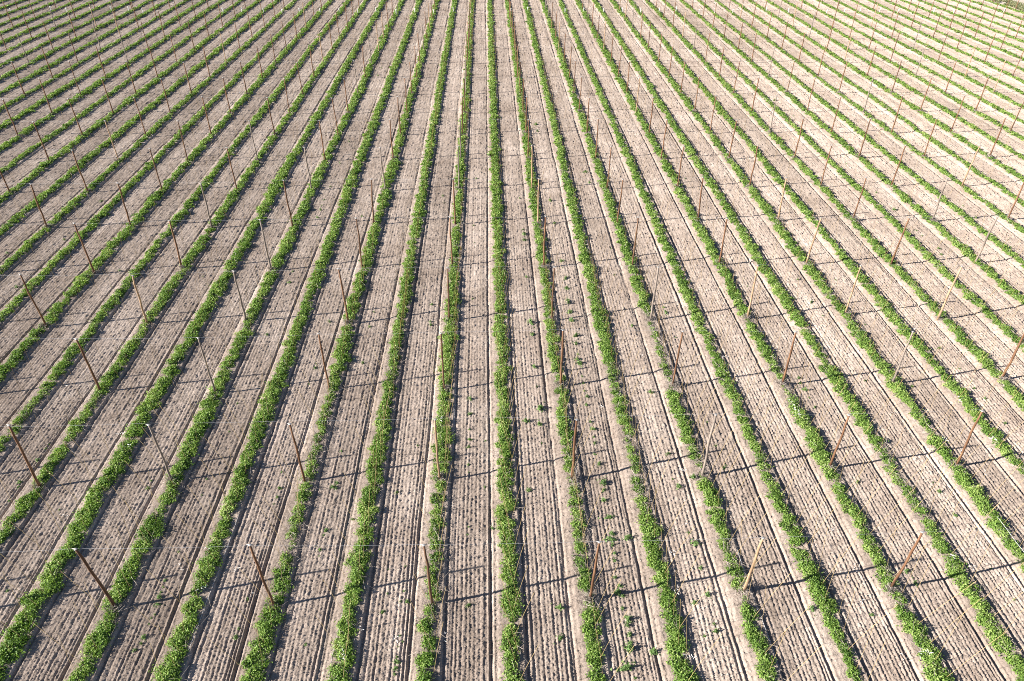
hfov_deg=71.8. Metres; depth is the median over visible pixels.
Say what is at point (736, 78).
hop pole
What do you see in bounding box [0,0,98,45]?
hop hedge
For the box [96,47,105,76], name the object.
hop pole
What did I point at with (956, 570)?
hop hedge
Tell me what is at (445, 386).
hop pole
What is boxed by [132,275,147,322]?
hop pole
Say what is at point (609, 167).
hop pole
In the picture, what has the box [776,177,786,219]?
hop pole
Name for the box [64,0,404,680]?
hop hedge
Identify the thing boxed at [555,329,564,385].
hop pole
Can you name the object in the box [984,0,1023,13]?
hop hedge
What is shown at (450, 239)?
hop pole
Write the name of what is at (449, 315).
hop pole
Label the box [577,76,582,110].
hop pole
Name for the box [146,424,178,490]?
hop pole
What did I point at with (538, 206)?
hop pole
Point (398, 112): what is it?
hop pole
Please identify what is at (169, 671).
hop hedge
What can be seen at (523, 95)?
hop pole
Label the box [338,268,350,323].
hop pole
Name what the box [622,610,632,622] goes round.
weed
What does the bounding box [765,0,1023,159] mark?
hop hedge
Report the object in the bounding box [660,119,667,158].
hop pole
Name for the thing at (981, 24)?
hop hedge
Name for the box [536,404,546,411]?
weed
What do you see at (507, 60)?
trellis wire
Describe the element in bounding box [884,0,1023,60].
hop hedge
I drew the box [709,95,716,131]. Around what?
hop pole
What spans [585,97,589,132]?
hop pole
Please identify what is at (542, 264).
hop pole
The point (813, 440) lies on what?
hop hedge
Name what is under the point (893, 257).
hop pole
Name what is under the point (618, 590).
weed
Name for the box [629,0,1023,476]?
hop hedge
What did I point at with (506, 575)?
hop hedge
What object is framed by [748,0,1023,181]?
hop hedge
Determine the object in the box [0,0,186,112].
hop hedge
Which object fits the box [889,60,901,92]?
hop pole
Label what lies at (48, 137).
hop hedge
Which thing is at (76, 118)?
hop pole
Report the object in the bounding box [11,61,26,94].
hop pole
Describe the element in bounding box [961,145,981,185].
hop pole
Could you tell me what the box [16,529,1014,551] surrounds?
trellis wire
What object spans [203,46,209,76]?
hop pole
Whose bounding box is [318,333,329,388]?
hop pole
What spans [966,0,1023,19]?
hop hedge
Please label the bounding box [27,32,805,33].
trellis wire
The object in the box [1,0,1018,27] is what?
poles
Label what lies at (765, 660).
hop hedge
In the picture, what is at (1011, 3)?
verge grass
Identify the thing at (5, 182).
hop pole
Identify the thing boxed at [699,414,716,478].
hop pole
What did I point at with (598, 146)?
trellis wire
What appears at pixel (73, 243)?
hop hedge
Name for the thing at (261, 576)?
hop pole
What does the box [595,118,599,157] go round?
hop pole
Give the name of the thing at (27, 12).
hop hedge
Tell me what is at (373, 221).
hop pole
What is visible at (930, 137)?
hop pole
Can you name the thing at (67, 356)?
hop hedge
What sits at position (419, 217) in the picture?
trellis wire
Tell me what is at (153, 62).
hop pole
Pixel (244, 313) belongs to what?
hop pole
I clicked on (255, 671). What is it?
hop hedge
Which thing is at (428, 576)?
hop pole
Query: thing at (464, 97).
hop pole
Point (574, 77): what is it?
hop pole
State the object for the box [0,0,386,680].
hop hedge
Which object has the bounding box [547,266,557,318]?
hop pole
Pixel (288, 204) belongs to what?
hop pole
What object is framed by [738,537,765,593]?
hop pole
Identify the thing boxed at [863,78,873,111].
hop pole
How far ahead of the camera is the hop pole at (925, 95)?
106.86 m
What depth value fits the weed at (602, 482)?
46.41 m
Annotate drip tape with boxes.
[188,515,238,650]
[737,550,780,670]
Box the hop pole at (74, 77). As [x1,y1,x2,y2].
[69,61,80,93]
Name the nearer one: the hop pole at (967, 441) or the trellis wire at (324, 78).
the hop pole at (967, 441)
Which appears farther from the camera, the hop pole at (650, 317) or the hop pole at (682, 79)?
the hop pole at (682, 79)
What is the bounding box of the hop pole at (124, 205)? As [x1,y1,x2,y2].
[117,183,130,224]
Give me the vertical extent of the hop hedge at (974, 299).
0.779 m
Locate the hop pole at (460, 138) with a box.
[460,120,460,156]
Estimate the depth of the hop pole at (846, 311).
61.51 m
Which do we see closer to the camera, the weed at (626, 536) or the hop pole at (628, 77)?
the weed at (626, 536)
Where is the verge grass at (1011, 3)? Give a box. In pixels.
[992,0,1023,11]
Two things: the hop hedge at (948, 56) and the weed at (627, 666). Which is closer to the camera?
the weed at (627, 666)
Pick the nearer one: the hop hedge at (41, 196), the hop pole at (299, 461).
the hop pole at (299, 461)
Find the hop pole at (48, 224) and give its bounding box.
[30,184,52,227]
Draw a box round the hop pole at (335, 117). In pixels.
[332,99,338,134]
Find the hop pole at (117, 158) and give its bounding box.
[104,120,120,160]
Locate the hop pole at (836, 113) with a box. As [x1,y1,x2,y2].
[831,96,841,131]
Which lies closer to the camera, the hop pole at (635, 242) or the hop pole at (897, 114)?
the hop pole at (635, 242)
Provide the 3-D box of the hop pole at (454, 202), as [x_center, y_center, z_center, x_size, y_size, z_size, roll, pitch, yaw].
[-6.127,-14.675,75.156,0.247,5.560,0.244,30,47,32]
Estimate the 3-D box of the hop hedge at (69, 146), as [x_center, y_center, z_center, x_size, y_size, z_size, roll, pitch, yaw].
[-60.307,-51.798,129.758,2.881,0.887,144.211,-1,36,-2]
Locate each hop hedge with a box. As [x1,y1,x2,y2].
[0,0,25,9]
[0,0,42,17]
[0,0,62,25]
[0,0,78,34]
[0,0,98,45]
[0,0,119,55]
[0,0,134,66]
[0,0,153,79]
[0,0,172,95]
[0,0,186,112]
[0,0,205,129]
[0,0,224,151]
[0,0,242,172]
[0,0,260,202]
[0,0,278,234]
[0,0,296,275]
[0,0,314,323]
[0,0,332,380]
[0,0,352,459]
[0,0,368,562]
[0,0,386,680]
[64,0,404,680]
[151,0,422,680]
[239,0,439,680]
[325,0,457,680]
[408,0,475,680]
[487,0,528,680]
[504,0,609,680]
[522,0,700,680]
[540,0,790,680]
[558,0,868,680]
[575,0,954,680]
[592,0,1023,680]
[610,0,1023,580]
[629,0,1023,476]
[645,0,1023,410]
[661,0,1023,352]
[679,0,1023,304]
[697,0,1023,267]
[715,0,1023,232]
[731,0,1023,206]
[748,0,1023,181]
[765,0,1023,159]
[782,0,1023,140]
[800,0,1023,123]
[816,0,1023,110]
[834,0,1023,94]
[850,0,1023,83]
[868,0,1023,71]
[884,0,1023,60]
[900,0,1023,50]
[917,0,1023,42]
[935,0,1023,34]
[952,0,1023,27]
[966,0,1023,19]
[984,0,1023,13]
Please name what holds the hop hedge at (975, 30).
on the ground at (304, 650)
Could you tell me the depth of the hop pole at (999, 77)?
115.03 m
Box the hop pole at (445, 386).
[439,333,452,390]
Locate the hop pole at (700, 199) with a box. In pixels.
[697,177,703,220]
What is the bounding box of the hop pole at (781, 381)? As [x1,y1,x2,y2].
[774,331,796,386]
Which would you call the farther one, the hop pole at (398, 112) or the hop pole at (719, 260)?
the hop pole at (398, 112)
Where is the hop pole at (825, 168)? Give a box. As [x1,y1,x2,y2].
[819,145,831,186]
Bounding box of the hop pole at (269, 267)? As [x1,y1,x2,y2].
[260,220,273,269]
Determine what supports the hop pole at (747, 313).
on the ground at (304, 650)
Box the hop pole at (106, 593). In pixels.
[72,548,126,616]
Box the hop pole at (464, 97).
[464,78,468,113]
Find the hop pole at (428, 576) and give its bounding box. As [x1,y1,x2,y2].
[420,544,433,604]
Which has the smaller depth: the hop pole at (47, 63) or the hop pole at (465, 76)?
the hop pole at (465, 76)
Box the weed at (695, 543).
[690,539,701,546]
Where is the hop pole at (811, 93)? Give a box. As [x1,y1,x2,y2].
[807,77,815,110]
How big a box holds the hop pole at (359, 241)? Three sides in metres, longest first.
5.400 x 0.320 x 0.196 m
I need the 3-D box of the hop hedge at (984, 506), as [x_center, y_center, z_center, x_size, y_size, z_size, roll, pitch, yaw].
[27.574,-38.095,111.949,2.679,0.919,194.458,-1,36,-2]
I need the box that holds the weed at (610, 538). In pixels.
[603,536,616,542]
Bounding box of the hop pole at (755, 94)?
[751,77,759,110]
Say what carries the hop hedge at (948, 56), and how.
on the ground at (304, 650)
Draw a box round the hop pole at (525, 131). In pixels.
[523,96,527,132]
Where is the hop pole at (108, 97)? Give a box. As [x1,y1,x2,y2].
[101,79,113,114]
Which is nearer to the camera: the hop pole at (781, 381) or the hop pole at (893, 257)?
the hop pole at (781, 381)
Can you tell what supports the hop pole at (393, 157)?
on the ground at (304, 650)
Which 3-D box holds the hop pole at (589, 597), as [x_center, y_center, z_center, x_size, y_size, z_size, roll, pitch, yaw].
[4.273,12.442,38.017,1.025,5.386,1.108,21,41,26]
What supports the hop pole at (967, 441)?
on the ground at (304, 650)
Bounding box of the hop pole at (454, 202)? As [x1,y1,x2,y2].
[452,178,455,224]
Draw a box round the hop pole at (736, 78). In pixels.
[733,60,740,92]
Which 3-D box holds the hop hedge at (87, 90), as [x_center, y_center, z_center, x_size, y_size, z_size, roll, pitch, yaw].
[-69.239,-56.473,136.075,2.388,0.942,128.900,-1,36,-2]
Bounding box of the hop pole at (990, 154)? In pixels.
[984,117,1006,156]
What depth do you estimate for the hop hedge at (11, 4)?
167.25 m
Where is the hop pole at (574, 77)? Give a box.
[571,60,576,93]
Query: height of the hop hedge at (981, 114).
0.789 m
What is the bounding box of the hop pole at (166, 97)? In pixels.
[161,79,170,112]
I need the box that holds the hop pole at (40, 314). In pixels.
[19,274,51,326]
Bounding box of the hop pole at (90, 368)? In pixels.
[74,338,100,389]
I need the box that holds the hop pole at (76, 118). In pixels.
[67,98,83,136]
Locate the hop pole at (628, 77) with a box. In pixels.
[626,61,630,91]
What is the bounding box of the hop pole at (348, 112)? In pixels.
[344,79,350,113]
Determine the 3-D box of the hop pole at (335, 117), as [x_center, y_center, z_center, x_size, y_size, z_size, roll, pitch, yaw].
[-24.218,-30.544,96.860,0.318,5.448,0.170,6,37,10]
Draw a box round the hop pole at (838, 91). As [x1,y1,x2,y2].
[837,60,847,92]
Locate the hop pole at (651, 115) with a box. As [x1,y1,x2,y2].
[649,97,653,132]
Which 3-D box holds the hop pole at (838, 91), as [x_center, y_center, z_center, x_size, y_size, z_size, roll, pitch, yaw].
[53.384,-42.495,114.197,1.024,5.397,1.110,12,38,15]
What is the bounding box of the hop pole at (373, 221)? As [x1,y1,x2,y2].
[371,179,379,222]
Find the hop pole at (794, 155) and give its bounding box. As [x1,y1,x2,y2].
[791,118,803,157]
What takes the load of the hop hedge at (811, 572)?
on the ground at (304, 650)
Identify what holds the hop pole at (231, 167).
on the ground at (304, 650)
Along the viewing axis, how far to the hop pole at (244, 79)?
111.43 m
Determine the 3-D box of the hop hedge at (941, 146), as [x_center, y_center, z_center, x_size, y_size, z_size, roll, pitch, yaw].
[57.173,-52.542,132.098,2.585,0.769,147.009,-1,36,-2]
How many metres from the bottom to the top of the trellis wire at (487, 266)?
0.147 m
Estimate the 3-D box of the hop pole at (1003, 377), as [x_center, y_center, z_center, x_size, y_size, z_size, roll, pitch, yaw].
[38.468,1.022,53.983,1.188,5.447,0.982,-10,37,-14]
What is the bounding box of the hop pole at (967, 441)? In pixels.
[947,410,984,466]
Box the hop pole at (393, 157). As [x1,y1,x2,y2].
[389,119,395,158]
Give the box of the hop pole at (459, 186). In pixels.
[455,146,460,188]
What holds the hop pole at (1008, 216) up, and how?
on the ground at (304, 650)
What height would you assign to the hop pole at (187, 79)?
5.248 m
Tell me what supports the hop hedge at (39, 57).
on the ground at (304, 650)
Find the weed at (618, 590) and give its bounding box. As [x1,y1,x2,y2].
[614,585,620,595]
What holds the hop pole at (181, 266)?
on the ground at (304, 650)
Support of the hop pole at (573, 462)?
on the ground at (304, 650)
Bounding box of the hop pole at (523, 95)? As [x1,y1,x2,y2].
[521,78,525,111]
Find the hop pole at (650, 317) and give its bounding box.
[645,266,658,320]
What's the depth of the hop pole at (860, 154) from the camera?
91.68 m
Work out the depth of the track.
179.47 m
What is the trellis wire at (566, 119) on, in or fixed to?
attached to the hop pole at (528, 156)
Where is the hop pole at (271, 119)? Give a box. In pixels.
[267,98,276,134]
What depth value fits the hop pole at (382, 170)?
82.13 m
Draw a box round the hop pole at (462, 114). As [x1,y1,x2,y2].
[462,96,462,133]
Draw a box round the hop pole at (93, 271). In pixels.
[73,223,99,273]
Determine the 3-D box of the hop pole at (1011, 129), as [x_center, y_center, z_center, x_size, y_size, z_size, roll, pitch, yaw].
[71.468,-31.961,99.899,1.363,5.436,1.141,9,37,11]
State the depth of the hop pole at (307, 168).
82.08 m
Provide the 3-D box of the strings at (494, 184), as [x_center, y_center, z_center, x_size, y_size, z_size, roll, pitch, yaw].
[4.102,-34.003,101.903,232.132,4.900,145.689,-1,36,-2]
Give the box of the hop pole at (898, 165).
[891,145,905,184]
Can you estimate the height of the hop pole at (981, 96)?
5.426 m
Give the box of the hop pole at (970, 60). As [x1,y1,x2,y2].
[965,45,975,75]
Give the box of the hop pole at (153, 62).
[149,47,157,77]
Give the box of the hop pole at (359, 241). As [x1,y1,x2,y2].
[355,218,362,265]
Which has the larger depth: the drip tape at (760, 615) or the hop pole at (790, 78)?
the hop pole at (790, 78)
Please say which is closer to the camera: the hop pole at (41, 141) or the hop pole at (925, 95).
the hop pole at (41, 141)
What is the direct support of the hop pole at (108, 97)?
on the ground at (304, 650)
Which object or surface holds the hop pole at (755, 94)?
on the ground at (304, 650)
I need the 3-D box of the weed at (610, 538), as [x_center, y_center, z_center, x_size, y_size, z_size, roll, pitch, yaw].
[5.881,12.081,42.868,1.036,0.311,0.567,13,38,16]
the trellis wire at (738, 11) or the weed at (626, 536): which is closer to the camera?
the weed at (626, 536)
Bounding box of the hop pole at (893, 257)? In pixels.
[890,217,909,264]
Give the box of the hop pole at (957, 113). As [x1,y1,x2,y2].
[951,95,964,130]
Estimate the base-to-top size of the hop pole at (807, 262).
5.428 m
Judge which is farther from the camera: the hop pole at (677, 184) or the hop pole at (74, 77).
the hop pole at (74, 77)
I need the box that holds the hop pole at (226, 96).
[222,77,232,113]
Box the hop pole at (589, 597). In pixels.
[580,541,602,609]
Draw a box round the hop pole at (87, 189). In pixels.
[72,150,90,191]
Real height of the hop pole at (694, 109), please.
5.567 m
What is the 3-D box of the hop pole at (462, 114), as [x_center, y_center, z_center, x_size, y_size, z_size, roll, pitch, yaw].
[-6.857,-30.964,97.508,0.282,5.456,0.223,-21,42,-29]
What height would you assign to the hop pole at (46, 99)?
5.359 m
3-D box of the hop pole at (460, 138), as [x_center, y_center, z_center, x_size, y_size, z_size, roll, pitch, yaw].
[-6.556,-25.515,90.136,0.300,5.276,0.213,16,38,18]
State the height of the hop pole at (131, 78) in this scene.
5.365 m
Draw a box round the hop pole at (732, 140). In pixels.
[727,120,736,157]
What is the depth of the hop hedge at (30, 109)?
121.49 m
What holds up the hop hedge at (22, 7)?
on the ground at (304, 650)
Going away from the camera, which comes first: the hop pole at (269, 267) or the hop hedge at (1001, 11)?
the hop pole at (269, 267)
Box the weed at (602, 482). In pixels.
[597,479,605,485]
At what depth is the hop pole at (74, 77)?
110.23 m
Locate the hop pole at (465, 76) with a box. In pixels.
[465,60,465,92]
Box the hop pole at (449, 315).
[444,267,452,318]
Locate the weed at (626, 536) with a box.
[624,534,631,540]
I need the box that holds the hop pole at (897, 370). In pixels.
[888,331,913,382]
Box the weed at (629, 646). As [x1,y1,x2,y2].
[621,640,633,653]
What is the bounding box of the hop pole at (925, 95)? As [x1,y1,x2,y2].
[918,77,931,110]
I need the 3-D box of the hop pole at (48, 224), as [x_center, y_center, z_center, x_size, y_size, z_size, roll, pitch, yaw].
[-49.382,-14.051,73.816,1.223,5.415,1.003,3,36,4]
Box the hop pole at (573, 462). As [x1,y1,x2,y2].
[564,419,580,482]
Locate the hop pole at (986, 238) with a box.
[975,216,998,261]
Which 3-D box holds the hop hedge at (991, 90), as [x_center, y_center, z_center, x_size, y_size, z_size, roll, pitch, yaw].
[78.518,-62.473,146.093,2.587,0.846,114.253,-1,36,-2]
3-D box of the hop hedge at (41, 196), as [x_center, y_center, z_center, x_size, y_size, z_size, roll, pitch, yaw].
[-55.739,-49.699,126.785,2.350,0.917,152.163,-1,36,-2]
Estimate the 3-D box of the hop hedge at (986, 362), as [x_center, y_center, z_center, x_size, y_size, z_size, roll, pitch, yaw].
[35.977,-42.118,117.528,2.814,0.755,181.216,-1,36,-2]
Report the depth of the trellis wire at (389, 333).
50.54 m
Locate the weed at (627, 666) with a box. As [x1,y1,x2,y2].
[610,660,634,670]
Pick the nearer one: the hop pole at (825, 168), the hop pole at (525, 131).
the hop pole at (825, 168)
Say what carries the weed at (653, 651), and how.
on the ground at (304, 650)
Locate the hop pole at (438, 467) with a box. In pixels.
[434,419,445,480]
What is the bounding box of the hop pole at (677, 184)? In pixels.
[673,146,683,187]
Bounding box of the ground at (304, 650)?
[0,0,1023,680]
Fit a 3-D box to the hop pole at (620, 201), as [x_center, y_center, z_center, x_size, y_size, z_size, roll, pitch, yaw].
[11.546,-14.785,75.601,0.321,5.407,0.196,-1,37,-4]
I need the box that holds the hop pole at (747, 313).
[741,265,758,318]
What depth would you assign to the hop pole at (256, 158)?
89.46 m
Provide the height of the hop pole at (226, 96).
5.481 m
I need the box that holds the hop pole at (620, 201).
[617,179,623,222]
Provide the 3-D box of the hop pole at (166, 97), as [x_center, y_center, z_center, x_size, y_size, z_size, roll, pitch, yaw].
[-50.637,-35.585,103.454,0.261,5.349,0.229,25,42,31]
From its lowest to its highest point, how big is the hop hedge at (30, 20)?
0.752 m
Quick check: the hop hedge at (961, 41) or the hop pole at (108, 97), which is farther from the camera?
the hop hedge at (961, 41)
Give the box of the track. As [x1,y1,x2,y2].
[999,0,1023,3]
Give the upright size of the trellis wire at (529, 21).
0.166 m
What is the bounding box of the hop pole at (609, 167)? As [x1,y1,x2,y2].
[606,146,611,188]
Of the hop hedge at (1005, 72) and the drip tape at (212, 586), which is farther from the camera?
the hop hedge at (1005, 72)
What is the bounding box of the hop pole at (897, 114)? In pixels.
[891,95,902,131]
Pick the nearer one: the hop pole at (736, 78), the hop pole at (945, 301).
the hop pole at (945, 301)
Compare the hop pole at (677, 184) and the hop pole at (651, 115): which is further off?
the hop pole at (651, 115)
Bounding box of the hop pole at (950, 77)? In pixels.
[942,61,956,92]
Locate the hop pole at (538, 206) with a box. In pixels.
[534,178,541,224]
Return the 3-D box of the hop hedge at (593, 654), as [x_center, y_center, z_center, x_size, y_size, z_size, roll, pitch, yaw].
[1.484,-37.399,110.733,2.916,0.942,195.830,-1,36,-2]
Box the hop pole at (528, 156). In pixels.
[526,119,531,158]
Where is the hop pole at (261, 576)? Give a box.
[246,544,280,611]
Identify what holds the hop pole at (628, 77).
on the ground at (304, 650)
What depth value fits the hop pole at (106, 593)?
37.58 m
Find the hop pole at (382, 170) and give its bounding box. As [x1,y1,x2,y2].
[379,147,385,189]
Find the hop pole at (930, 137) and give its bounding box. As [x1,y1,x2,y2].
[923,118,937,155]
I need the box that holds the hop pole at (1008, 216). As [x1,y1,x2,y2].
[1006,182,1023,219]
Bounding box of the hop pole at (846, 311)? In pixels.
[844,265,861,314]
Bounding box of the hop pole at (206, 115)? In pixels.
[201,96,211,133]
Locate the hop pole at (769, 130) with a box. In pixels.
[765,95,777,132]
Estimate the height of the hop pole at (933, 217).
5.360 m
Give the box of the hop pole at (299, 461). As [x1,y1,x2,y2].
[287,423,305,481]
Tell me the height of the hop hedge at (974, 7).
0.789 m
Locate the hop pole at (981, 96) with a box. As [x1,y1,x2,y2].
[973,77,988,110]
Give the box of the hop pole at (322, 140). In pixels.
[319,120,325,159]
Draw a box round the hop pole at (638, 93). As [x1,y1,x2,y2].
[636,77,640,111]
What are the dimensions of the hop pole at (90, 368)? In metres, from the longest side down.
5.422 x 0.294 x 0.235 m
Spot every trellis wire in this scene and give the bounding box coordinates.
[4,60,981,61]
[6,408,1023,426]
[7,264,941,275]
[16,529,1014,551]
[19,118,972,121]
[24,77,675,78]
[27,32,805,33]
[36,21,1023,21]
[53,144,972,149]
[57,325,1009,338]
[83,175,1021,183]
[86,215,999,223]
[620,11,986,11]
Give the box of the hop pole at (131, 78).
[126,61,135,93]
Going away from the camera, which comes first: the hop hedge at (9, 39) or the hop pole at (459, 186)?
the hop pole at (459, 186)
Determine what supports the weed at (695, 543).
on the ground at (304, 650)
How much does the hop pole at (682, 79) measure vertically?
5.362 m
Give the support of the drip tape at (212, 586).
on the ground at (304, 650)
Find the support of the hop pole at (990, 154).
on the ground at (304, 650)
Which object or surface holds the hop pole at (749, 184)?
on the ground at (304, 650)
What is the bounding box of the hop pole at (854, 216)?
[852,177,866,219]
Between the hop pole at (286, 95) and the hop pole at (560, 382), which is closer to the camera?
the hop pole at (560, 382)
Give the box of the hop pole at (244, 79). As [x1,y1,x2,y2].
[240,61,248,93]
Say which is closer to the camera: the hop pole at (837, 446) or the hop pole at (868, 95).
the hop pole at (837, 446)
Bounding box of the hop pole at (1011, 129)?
[1009,102,1023,131]
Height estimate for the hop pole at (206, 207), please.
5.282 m
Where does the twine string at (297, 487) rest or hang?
attached to the hop hedge at (255, 671)
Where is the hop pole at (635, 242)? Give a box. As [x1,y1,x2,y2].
[632,217,638,266]
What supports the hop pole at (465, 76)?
on the ground at (304, 650)
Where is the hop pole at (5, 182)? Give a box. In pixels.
[0,170,13,191]
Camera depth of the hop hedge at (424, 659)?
51.09 m
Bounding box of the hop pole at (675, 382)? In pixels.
[668,331,683,386]
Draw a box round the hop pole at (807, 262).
[803,217,821,264]
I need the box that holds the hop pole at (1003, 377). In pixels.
[997,333,1023,380]
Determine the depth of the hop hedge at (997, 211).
99.39 m
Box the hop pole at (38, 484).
[6,424,47,490]
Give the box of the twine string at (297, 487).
[297,470,297,506]
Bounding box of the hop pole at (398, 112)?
[397,96,400,132]
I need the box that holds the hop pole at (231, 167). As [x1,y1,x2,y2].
[225,147,236,188]
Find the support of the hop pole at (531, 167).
on the ground at (304, 650)
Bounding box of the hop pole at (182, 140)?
[176,120,187,159]
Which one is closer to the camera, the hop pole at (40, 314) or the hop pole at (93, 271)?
the hop pole at (40, 314)
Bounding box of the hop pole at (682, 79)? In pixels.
[680,61,685,92]
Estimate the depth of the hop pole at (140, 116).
95.72 m
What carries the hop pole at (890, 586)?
on the ground at (304, 650)
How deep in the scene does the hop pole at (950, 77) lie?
114.47 m
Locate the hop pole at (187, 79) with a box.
[183,62,192,94]
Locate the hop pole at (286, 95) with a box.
[283,78,289,112]
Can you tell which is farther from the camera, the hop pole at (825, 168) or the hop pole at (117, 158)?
the hop pole at (117, 158)
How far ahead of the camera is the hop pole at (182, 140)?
88.73 m
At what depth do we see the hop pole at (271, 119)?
96.83 m
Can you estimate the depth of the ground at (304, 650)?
57.92 m
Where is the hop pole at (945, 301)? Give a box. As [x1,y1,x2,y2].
[936,265,962,319]
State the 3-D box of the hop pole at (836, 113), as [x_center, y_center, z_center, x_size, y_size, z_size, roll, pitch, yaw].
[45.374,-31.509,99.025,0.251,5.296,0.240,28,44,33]
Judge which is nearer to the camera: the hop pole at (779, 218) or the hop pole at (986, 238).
the hop pole at (986, 238)
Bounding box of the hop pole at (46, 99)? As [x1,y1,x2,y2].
[39,78,54,113]
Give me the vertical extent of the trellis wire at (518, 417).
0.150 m
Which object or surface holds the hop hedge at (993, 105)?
on the ground at (304, 650)
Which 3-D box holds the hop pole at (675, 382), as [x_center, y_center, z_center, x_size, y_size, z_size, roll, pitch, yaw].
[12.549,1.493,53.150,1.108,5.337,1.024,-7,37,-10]
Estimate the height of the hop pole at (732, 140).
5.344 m
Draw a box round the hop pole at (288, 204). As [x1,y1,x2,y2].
[283,180,292,226]
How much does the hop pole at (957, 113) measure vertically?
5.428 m
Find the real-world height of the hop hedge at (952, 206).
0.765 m
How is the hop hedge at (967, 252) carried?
on the ground at (304, 650)
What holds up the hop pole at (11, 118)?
on the ground at (304, 650)
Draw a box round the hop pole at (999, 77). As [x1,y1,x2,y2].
[993,60,1005,91]
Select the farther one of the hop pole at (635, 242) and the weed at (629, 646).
the hop pole at (635, 242)
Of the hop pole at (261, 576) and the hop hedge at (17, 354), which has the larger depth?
the hop hedge at (17, 354)
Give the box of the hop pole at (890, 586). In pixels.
[880,531,925,596]
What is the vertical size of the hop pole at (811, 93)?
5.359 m
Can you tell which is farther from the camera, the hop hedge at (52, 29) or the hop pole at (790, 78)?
the hop hedge at (52, 29)
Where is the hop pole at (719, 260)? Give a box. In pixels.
[713,218,727,264]
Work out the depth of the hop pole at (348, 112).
104.62 m
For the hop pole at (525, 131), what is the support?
on the ground at (304, 650)
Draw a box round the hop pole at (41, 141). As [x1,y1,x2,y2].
[32,121,49,160]
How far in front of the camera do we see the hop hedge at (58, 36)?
143.68 m
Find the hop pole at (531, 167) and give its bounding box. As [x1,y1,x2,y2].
[531,145,532,187]
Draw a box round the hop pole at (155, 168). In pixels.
[149,148,161,188]
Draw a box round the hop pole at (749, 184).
[745,145,757,187]
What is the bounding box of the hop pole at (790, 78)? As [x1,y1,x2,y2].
[785,60,794,91]
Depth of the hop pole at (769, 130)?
99.10 m
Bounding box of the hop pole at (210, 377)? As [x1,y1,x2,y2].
[196,337,215,391]
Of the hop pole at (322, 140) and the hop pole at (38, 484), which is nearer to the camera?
the hop pole at (38, 484)
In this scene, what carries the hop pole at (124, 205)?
on the ground at (304, 650)
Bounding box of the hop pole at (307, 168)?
[304,147,311,188]
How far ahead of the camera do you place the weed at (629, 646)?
37.13 m
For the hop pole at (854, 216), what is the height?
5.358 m
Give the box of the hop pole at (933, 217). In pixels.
[930,178,947,220]
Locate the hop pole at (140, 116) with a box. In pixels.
[133,97,146,134]
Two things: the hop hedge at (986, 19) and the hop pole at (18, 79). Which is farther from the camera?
the hop hedge at (986, 19)
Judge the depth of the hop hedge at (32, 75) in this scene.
132.84 m
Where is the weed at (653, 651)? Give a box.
[649,647,660,654]
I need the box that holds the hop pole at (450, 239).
[449,217,452,263]
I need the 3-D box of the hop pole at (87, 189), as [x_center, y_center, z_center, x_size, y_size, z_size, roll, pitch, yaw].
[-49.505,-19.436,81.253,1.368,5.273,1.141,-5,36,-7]
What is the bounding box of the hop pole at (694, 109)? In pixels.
[692,76,699,111]
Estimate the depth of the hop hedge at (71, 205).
90.28 m
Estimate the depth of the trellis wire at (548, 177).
74.11 m
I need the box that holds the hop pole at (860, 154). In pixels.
[858,118,870,156]
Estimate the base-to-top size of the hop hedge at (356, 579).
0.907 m
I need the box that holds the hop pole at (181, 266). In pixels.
[169,220,184,269]
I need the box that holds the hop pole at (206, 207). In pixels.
[199,183,213,227]
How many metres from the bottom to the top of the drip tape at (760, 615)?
0.189 m
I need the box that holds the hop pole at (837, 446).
[824,414,851,470]
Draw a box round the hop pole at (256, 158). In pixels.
[249,121,257,160]
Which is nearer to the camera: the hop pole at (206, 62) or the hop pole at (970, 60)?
the hop pole at (206, 62)
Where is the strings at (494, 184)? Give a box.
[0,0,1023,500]
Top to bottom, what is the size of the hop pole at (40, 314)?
5.520 m
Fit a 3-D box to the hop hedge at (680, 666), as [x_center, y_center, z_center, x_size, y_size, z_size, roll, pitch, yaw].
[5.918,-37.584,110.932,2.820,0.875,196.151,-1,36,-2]
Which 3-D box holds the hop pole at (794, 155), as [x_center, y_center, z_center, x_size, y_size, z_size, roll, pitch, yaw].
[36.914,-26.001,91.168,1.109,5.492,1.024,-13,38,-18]
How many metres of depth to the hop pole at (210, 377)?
51.98 m
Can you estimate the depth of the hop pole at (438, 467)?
45.46 m
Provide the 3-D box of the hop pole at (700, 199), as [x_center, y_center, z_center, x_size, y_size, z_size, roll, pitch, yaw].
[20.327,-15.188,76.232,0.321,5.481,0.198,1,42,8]
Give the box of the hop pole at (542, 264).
[540,216,547,266]
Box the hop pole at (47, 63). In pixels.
[41,47,52,77]
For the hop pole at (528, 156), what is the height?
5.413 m
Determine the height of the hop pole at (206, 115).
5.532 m
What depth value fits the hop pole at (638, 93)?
105.37 m
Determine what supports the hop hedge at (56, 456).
on the ground at (304, 650)
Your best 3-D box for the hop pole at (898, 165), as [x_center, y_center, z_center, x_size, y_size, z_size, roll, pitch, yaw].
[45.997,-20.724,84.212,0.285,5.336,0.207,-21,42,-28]
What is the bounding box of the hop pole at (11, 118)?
[2,99,21,135]
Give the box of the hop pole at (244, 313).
[233,271,248,320]
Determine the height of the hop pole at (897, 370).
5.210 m
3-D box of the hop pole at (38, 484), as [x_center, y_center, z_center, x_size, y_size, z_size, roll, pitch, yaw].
[-30.751,7.465,44.435,1.141,5.492,1.365,-21,41,-26]
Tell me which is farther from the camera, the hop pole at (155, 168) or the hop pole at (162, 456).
the hop pole at (155, 168)

